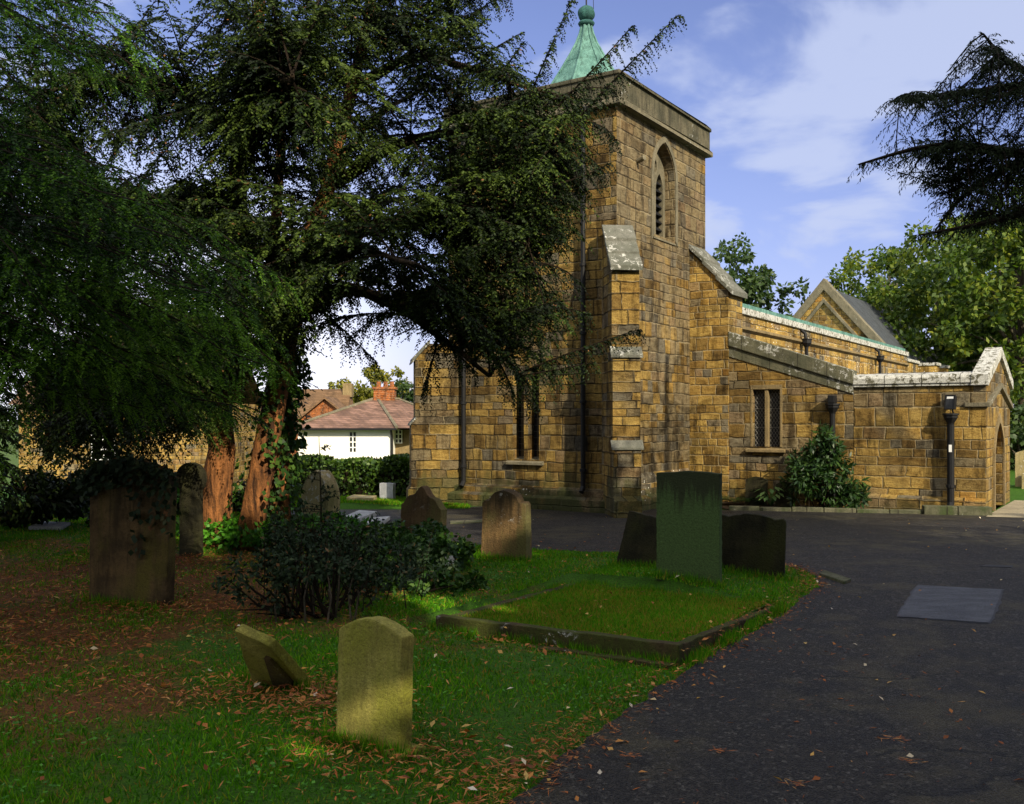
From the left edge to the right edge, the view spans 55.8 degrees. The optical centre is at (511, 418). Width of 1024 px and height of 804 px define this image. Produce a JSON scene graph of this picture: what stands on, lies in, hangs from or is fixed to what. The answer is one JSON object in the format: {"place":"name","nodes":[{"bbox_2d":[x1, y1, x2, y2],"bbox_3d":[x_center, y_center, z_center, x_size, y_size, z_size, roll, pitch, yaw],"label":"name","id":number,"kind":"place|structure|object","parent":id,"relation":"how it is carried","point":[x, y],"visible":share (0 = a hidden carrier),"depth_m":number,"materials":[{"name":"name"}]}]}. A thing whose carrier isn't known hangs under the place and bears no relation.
{"place":"outdoors","nodes":[
{"label":"outdoors","id":0,"kind":"place"},
{"bbox_2d":[232,491,470,508],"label":"lawn grass","id":1,"kind":"structure","parent":0,"point":[399,500],"depth_m":22.92,"materials":[{"name":"green plant"}]},
{"bbox_2d":[0,423,1023,803],"bbox_3d":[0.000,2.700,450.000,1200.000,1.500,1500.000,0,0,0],"label":"ground","id":2,"kind":"structure","parent":0,"point":[184,643],"depth_m":7.14,"materials":[{"name":"green plant"}]},
{"bbox_2d":[0,463,89,529],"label":"dark bushes","id":3,"kind":"object","parent":2,"relation":"on","point":[66,493],"visible":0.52,"depth_m":17.29,"materials":[{"name":"green plant"}]},
{"bbox_2d":[28,521,70,530],"bbox_3d":[-8.367,1.950,17.510,0.589,0.100,1.001,0,0,-12],"label":"ledger stone","id":4,"kind":"object","parent":2,"relation":"on","point":[54,525],"visible":0.73,"depth_m":17.23,"materials":[{"name":"grey stone"}]},
{"bbox_2d":[0,57,108,531],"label":"evergreen tree","id":5,"kind":"object","parent":2,"relation":"on","point":[20,473],"visible":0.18,"depth_m":16.45,"materials":[{"name":"green plant"}]},
{"bbox_2d":[0,403,260,454],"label":"shrubs","id":6,"kind":"object","parent":2,"relation":"on","point":[11,445],"visible":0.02,"depth_m":62.99,"materials":[{"name":"green plant"}]},
{"bbox_2d":[89,460,176,605],"bbox_3d":[-4.136,1.381,10.529,0.965,1.863,0.160,1,0,12],"label":"headstone","id":7,"kind":"object","parent":2,"relation":"on","point":[115,567],"visible":0.54,"depth_m":10.45,"materials":[{"name":"grey stone"}]},
{"bbox_2d":[74,454,181,557],"bbox_3d":[-4.168,0.932,10.452,1.163,1.138,0.310,1,0,12],"label":"ivy trail","id":8,"kind":"object","parent":7,"relation":"on","point":[112,473],"visible":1,"depth_m":10.37,"materials":[{"name":"green plant"}]},
{"bbox_2d":[10,366,261,490],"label":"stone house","id":9,"kind":"structure","parent":2,"relation":"on","point":[199,455],"depth_m":40.00,"materials":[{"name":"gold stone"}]},
{"bbox_2d":[60,461,246,513],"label":"dark bushes","id":10,"kind":"object","parent":2,"relation":"on","point":[71,476],"visible":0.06,"depth_m":20.41,"materials":[{"name":"green plant"}]},
{"bbox_2d":[0,0,308,488],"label":"conifer tree","id":11,"kind":"object","parent":2,"relation":"on","point":[31,278],"visible":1,"depth_m":8.96,"materials":[{"name":"green plant"}]},
{"bbox_2d":[176,488,179,537],"bbox_3d":[-5.522,1.488,16.540,1.069,1.274,1.124,0,0,-27],"label":"ivy patch","id":12,"kind":"object","parent":2,"relation":"on","point":[177,525],"visible":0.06,"depth_m":16.42,"materials":[{"name":"green plant"}]},
{"bbox_2d":[177,462,206,556],"bbox_3d":[-4.711,1.471,14.187,0.460,1.666,0.140,0,0,20],"label":"headstone","id":13,"kind":"object","parent":2,"relation":"on","point":[192,479],"visible":0.71,"depth_m":14.12,"materials":[{"name":"grey stone"}]},
{"bbox_2d":[235,624,314,688],"bbox_3d":[-1.735,1.810,7.170,0.495,0.674,0.576,0,0,0],"label":"toppled gravestone","id":14,"kind":"object","parent":2,"relation":"on","point":[267,658],"visible":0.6,"depth_m":7.05,"materials":[{"name":"grey stone"}]},
{"bbox_2d":[203,510,380,549],"bbox_3d":[-3.607,1.847,15.903,2.890,0.717,2.688,0,0,0],"label":"ivy patch","id":15,"kind":"object","parent":2,"relation":"on","point":[229,531],"visible":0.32,"depth_m":15.07,"materials":[{"name":"green plant"}]},
{"bbox_2d":[259,383,353,456],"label":"brick house","id":16,"kind":"structure","parent":2,"relation":"on","point":[320,401],"depth_m":59.58,"materials":[{"name":"brick"}]},
{"bbox_2d":[290,443,345,558],"bbox_3d":[-2.596,1.133,12.824,0.753,1.800,0.666,0,0,0],"label":"sapling","id":17,"kind":"object","parent":2,"relation":"on","point":[319,463],"visible":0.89,"depth_m":12.85,"materials":[{"name":"green plant"}]},
{"bbox_2d":[300,470,339,520],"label":"headstone","id":18,"kind":"object","parent":2,"relation":"on","point":[310,495],"visible":0.32,"depth_m":18.07,"materials":[{"name":"grey stone"}]},
{"bbox_2d":[211,504,458,623],"bbox_3d":[-1.735,1.496,10.103,2.351,1.121,2.016,0,0,0],"label":"holly bush","id":19,"kind":"object","parent":2,"relation":"on","point":[336,563],"visible":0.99,"depth_m":9.63,"materials":[{"name":"green plant"}]},
{"bbox_2d":[0,0,686,551],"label":"yew tree","id":20,"kind":"object","parent":2,"relation":"on","point":[278,64],"visible":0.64,"depth_m":14.18,"materials":[{"name":"green plant"}]},
{"bbox_2d":[289,453,408,496],"bbox_3d":[-4.621,1.607,26.500,4.926,1.386,1.346,0,0,12],"label":"hedge","id":21,"kind":"object","parent":2,"relation":"on","point":[365,475],"visible":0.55,"depth_m":25.97,"materials":[{"name":"green plant"}]},
{"bbox_2d":[298,381,412,458],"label":"white cottage","id":22,"kind":"structure","parent":2,"relation":"on","point":[376,425],"depth_m":45.15,"materials":[{"name":"paint"}]},
{"bbox_2d":[349,431,356,452],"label":"window","id":23,"kind":"structure","parent":22,"relation":"in","point":[352,434],"depth_m":45.01,"materials":[{"name":"white glass"}]},
{"bbox_2d":[395,429,401,443],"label":"window","id":24,"kind":"structure","parent":22,"relation":"in","point":[398,433],"depth_m":46.09,"materials":[{"name":"white glass"}]},
{"bbox_2d":[346,495,376,500],"bbox_3d":[-3.846,2.040,24.754,0.696,0.120,1.134,0,0,0],"label":"ledger stone","id":25,"kind":"object","parent":2,"relation":"on","point":[365,497],"visible":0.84,"depth_m":24.44,"materials":[{"name":"beige stone"}]},
{"bbox_2d":[346,510,376,521],"bbox_3d":[-3.126,2.000,19.691,0.445,0.100,1.980,0,0,4],"label":"ledger stone","id":26,"kind":"object","parent":2,"relation":"on","point":[364,514],"visible":0.52,"depth_m":19.93,"materials":[{"name":"grey stone"}]},
{"bbox_2d":[327,364,411,403],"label":"round tree","id":27,"kind":"object","parent":2,"relation":"on","point":[363,392],"visible":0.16,"depth_m":74.96,"materials":[{"name":"green plant"}]},
{"bbox_2d":[0,551,747,803],"bbox_3d":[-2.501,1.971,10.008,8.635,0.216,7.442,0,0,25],"label":"fallen leaves","id":28,"kind":"object","parent":2,"relation":"on","point":[349,751],"visible":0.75,"depth_m":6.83,"materials":[{"name":"brown plant"}]},
{"bbox_2d":[367,516,389,524],"bbox_3d":[-2.701,2.045,19.132,0.364,0.070,1.792,0,0,3],"label":"ledger stone","id":29,"kind":"object","parent":2,"relation":"on","point":[387,518],"visible":0.45,"depth_m":19.51,"materials":[{"name":"grey stone"}]},
{"bbox_2d":[333,616,425,760],"bbox_3d":[-0.852,1.788,6.108,0.614,1.057,0.240,0,-2,31],"label":"headstone","id":30,"kind":"object","parent":2,"relation":"on","point":[375,678],"visible":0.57,"depth_m":6.04,"materials":[{"name":"beige stone"}]},
{"bbox_2d":[0,518,763,786],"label":"needle litter","id":31,"kind":"object","parent":2,"relation":"on","point":[86,564],"visible":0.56,"depth_m":10.66,"materials":[{"name":"brown plant"}]},
{"bbox_2d":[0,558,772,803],"bbox_3d":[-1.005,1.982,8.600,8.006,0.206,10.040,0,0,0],"label":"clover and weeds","id":32,"kind":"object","parent":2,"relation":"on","point":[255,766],"visible":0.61,"depth_m":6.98,"materials":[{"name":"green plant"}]},
{"bbox_2d":[379,483,395,499],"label":"headstone","id":33,"kind":"object","parent":2,"relation":"on","point":[387,490],"visible":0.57,"depth_m":25.07,"materials":[{"name":"grey stone"}]},
{"bbox_2d":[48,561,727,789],"bbox_3d":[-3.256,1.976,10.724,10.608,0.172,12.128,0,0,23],"label":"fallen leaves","id":34,"kind":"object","parent":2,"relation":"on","point":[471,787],"visible":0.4,"depth_m":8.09,"materials":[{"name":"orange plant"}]},
{"bbox_2d":[394,377,412,402],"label":"round tree","id":35,"kind":"object","parent":2,"relation":"on","point":[405,386],"visible":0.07,"depth_m":69.67,"materials":[{"name":"green plant"}]},
{"bbox_2d":[318,517,490,598],"bbox_3d":[-1.443,1.748,12.646,2.094,0.885,3.786,0,0,-7],"label":"ivy mound","id":36,"kind":"object","parent":2,"relation":"on","point":[440,541],"visible":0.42,"depth_m":12.08,"materials":[{"name":"green plant"}]},
{"bbox_2d":[400,486,446,533],"bbox_3d":[-1.480,1.730,16.093,0.887,1.235,0.160,4,2,36],"label":"headstone","id":37,"kind":"object","parent":2,"relation":"on","point":[422,503],"visible":0.44,"depth_m":16.01,"materials":[{"name":"brown stone"}]},
{"bbox_2d":[81,550,792,763],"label":"long grass","id":38,"kind":"structure","parent":2,"relation":"on","point":[780,607],"depth_m":9.47,"materials":[{"name":"green plant"}]},
{"bbox_2d":[481,489,531,558],"bbox_3d":[-0.080,1.658,13.810,0.734,1.306,0.200,2,5,24],"label":"headstone","id":39,"kind":"object","parent":2,"relation":"on","point":[506,521],"visible":0.77,"depth_m":13.70,"materials":[{"name":"brown stone"}]},
{"bbox_2d":[436,583,774,668],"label":"grave kerb","id":40,"kind":"structure","parent":2,"relation":"on","point":[603,641],"depth_m":8.75,"materials":[{"name":"stone"}]},
{"bbox_2d":[456,583,767,641],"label":"grave grass","id":41,"kind":"structure","parent":40,"relation":"on","point":[525,611],"depth_m":10.00,"materials":[{"name":"green plant"}]},
{"bbox_2d":[617,511,656,565],"bbox_3d":[1.791,1.857,12.969,0.727,1.126,0.110,14,0,21],"label":"headstone","id":42,"kind":"object","parent":2,"relation":"on","point":[639,540],"visible":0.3,"depth_m":12.97,"materials":[{"name":"grey stone"}]},
{"bbox_2d":[291,506,1023,803],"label":"drive","id":43,"kind":"structure","parent":2,"relation":"on","point":[898,557],"depth_m":7.36,"materials":[{"name":"asphalt"}]},
{"bbox_2d":[450,520,481,523],"bbox_3d":[-0.746,2.085,19.621,1.183,0.030,0.431,0,0,-20],"label":"paving edge","id":44,"kind":"object","parent":43,"relation":"on","point":[464,521],"visible":0.55,"depth_m":19.50,"materials":[{"name":"stone"}]},
{"bbox_2d":[0,526,1021,803],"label":"fallen leaves","id":45,"kind":"object","parent":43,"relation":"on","point":[108,799],"visible":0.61,"depth_m":7.17,"materials":[{"name":"brown plant"}]},
{"bbox_2d":[433,560,835,803],"bbox_3d":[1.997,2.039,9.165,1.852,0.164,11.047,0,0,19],"label":"fallen leaves","id":46,"kind":"object","parent":43,"relation":"on","point":[525,774],"visible":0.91,"depth_m":6.21,"materials":[{"name":"brown plant"}]},
{"bbox_2d":[712,745,733,752],"bbox_3d":[1.311,2.076,6.056,0.175,0.014,0.143,0,0,35],"label":"dead sprig","id":47,"kind":"object","parent":43,"relation":"on","point":[720,749],"visible":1,"depth_m":6.06,"materials":[{"name":"brown plant"}]},
{"bbox_2d":[536,516,1023,800],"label":"fallen leaves","id":48,"kind":"object","parent":43,"relation":"on","point":[600,771],"visible":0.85,"depth_m":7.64,"materials":[{"name":"brown plant"}]},
{"bbox_2d":[781,779,809,787],"bbox_3d":[1.622,2.076,5.515,0.165,0.016,0.160,0,0,-43],"label":"dead sprig","id":49,"kind":"object","parent":43,"relation":"on","point":[799,784],"visible":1,"depth_m":5.50,"materials":[{"name":"brown plant"}]},
{"bbox_2d":[819,570,850,583],"bbox_3d":[4.227,2.087,12.696,0.203,0.065,0.913,0,0,-8],"label":"kerb scrap","id":50,"kind":"object","parent":43,"relation":"on","point":[835,577],"visible":0.88,"depth_m":12.60,"materials":[{"name":"stone"}]},
{"bbox_2d":[729,505,991,515],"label":"bed kerb","id":51,"kind":"structure","parent":43,"relation":"on","point":[955,510],"depth_m":21.36,"materials":[{"name":"stone"}]},
{"bbox_2d":[881,734,907,740],"bbox_3d":[2.479,2.076,6.290,0.219,0.014,0.122,0,0,-14],"label":"dead sprig","id":52,"kind":"object","parent":43,"relation":"on","point":[896,737],"visible":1,"depth_m":6.29,"materials":[{"name":"brown plant"}]},
{"bbox_2d":[898,757,918,763],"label":"dead sprig","id":53,"kind":"object","parent":43,"relation":"on","point":[909,760],"visible":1,"depth_m":5.88,"materials":[{"name":"brown plant"}]},
{"bbox_2d":[898,585,1002,622],"bbox_3d":[5.025,2.084,11.024,0.945,0.001,2.370,0,0,29],"label":"asphalt patch","id":54,"kind":"object","parent":43,"relation":"on","point":[952,603],"visible":1,"depth_m":10.91,"materials":[{"name":"grey asphalt"}]},
{"bbox_2d":[897,585,1003,623],"bbox_3d":[5.031,2.088,11.028,0.997,0.001,2.419,0,0,28],"label":"tar seam","id":55,"kind":"object","parent":43,"relation":"on","point":[996,608],"visible":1,"depth_m":10.32,"materials":[{"name":"black asphalt"}]},
{"bbox_2d":[656,471,721,585],"bbox_3d":[2.184,1.471,11.922,0.807,1.666,0.120,0,0,27],"label":"headstone","id":56,"kind":"object","parent":2,"relation":"on","point":[689,520],"visible":0.73,"depth_m":11.85,"materials":[{"name":"green stone"}]},
{"bbox_2d":[406,0,1012,517],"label":"church","id":57,"kind":"structure","parent":2,"relation":"on","point":[716,376],"depth_m":23.10,"materials":[{"name":"stone"}]},
{"bbox_2d":[506,370,543,464],"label":"tower window","id":58,"kind":"structure","parent":57,"relation":"in","point":[536,416],"depth_m":23.00,"materials":[{"name":"black glass"}]},
{"bbox_2d":[651,136,677,247],"bbox_3d":[3.506,-5.601,23.733,0.570,2.622,1.500,0,0,34],"label":"belfry window","id":59,"kind":"structure","parent":57,"relation":"in","point":[657,170],"depth_m":24.01,"materials":[{"name":"brown stone"}]},
{"bbox_2d":[745,385,785,452],"bbox_3d":[6.273,-0.010,23.836,1.000,1.660,0.250,0,0,34],"label":"aisle window","id":60,"kind":"structure","parent":57,"relation":"in","point":[768,403],"depth_m":23.86,"materials":[{"name":"black glass"}]},
{"bbox_2d":[722,513,786,576],"bbox_3d":[3.180,1.795,12.848,0.887,1.079,0.110,2,1,20],"label":"headstone","id":61,"kind":"object","parent":2,"relation":"on","point":[754,541],"visible":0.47,"depth_m":12.78,"materials":[{"name":"grey stone"}]},
{"bbox_2d":[745,477,767,505],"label":"headstone","id":62,"kind":"object","parent":2,"relation":"on","point":[754,483],"visible":0.62,"depth_m":23.25,"materials":[{"name":"grey stone"}]},
{"bbox_2d":[712,232,810,313],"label":"broadleaf tree","id":63,"kind":"object","parent":2,"relation":"on","point":[751,283],"visible":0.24,"depth_m":55.01,"materials":[{"name":"green plant"}]},
{"bbox_2d":[775,482,793,506],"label":"headstone","id":64,"kind":"object","parent":2,"relation":"on","point":[782,501],"visible":0.41,"depth_m":22.88,"materials":[{"name":"grey stone"}]},
{"bbox_2d":[722,501,992,513],"bbox_3d":[7.342,2.080,22.024,6.317,0.001,2.228,0,0,33],"label":"flower bed","id":65,"kind":"object","parent":2,"relation":"on","point":[725,505],"visible":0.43,"depth_m":23.22,"materials":[{"name":"soil"}]},
{"bbox_2d":[722,495,771,502],"bbox_3d":[5.605,1.952,23.397,1.499,0.163,1.072,0,0,0],"label":"fern","id":66,"kind":"object","parent":65,"relation":"on","point":[725,498],"visible":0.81,"depth_m":23.31,"materials":[{"name":"green plant"}]},
{"bbox_2d":[751,486,783,505],"bbox_3d":[6.267,1.851,23.106,0.987,0.507,0.874,0,0,-16],"label":"hosta","id":67,"kind":"object","parent":65,"relation":"on","point":[772,495],"visible":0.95,"depth_m":22.93,"materials":[{"name":"green plant"}]},
{"bbox_2d":[776,419,871,508],"bbox_3d":[7.240,1.132,22.349,2.147,2.294,1.621,0,0,0],"label":"laurel shrub","id":68,"kind":"object","parent":65,"relation":"on","point":[811,467],"visible":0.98,"depth_m":22.15,"materials":[{"name":"green plant"}]},
{"bbox_2d":[827,212,1019,419],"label":"broadleaf tree","id":69,"kind":"object","parent":2,"relation":"on","point":[850,266],"visible":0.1,"depth_m":57.07,"materials":[{"name":"green plant"}]},
{"bbox_2d":[847,31,1023,251],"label":"cedar tree","id":70,"kind":"object","parent":2,"relation":"on","point":[979,155],"visible":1,"depth_m":10.43,"materials":[{"name":"green plant"}]},
{"bbox_2d":[862,180,1023,431],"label":"broadleaf tree","id":71,"kind":"object","parent":2,"relation":"on","point":[959,336],"visible":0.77,"depth_m":47.09,"materials":[{"name":"green plant"}]},
{"bbox_2d":[909,263,1017,445],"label":"broadleaf tree","id":72,"kind":"object","parent":2,"relation":"on","point":[1011,424],"depth_m":67.83,"materials":[{"name":"green plant"}]},
{"bbox_2d":[1010,402,1023,470],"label":"shrubs","id":73,"kind":"object","parent":2,"relation":"on","point":[1016,437],"visible":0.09,"depth_m":39.26,"materials":[{"name":"green plant"}]},
{"bbox_2d":[1015,450,1023,486],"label":"headstone","id":74,"kind":"object","parent":2,"relation":"on","point":[1019,464],"visible":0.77,"depth_m":29.94,"materials":[{"name":"beige stone"}]},
{"bbox_2d":[0,0,1023,420],"label":"sky","id":75,"kind":"structure","parent":0,"point":[789,93],"materials":[{"name":"blue"}]},
{"bbox_2d":[986,500,1023,517],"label":"path","id":76,"kind":"structure","parent":0,"point":[1014,508],"depth_m":21.99,"materials":[{"name":"beige concrete"}]},
{"bbox_2d":[1022,473,1023,488],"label":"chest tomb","id":77,"kind":"object","parent":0,"point":[1023,481],"visible":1,"depth_m":28.99,"materials":[{"name":"beige stone"}]}
]}

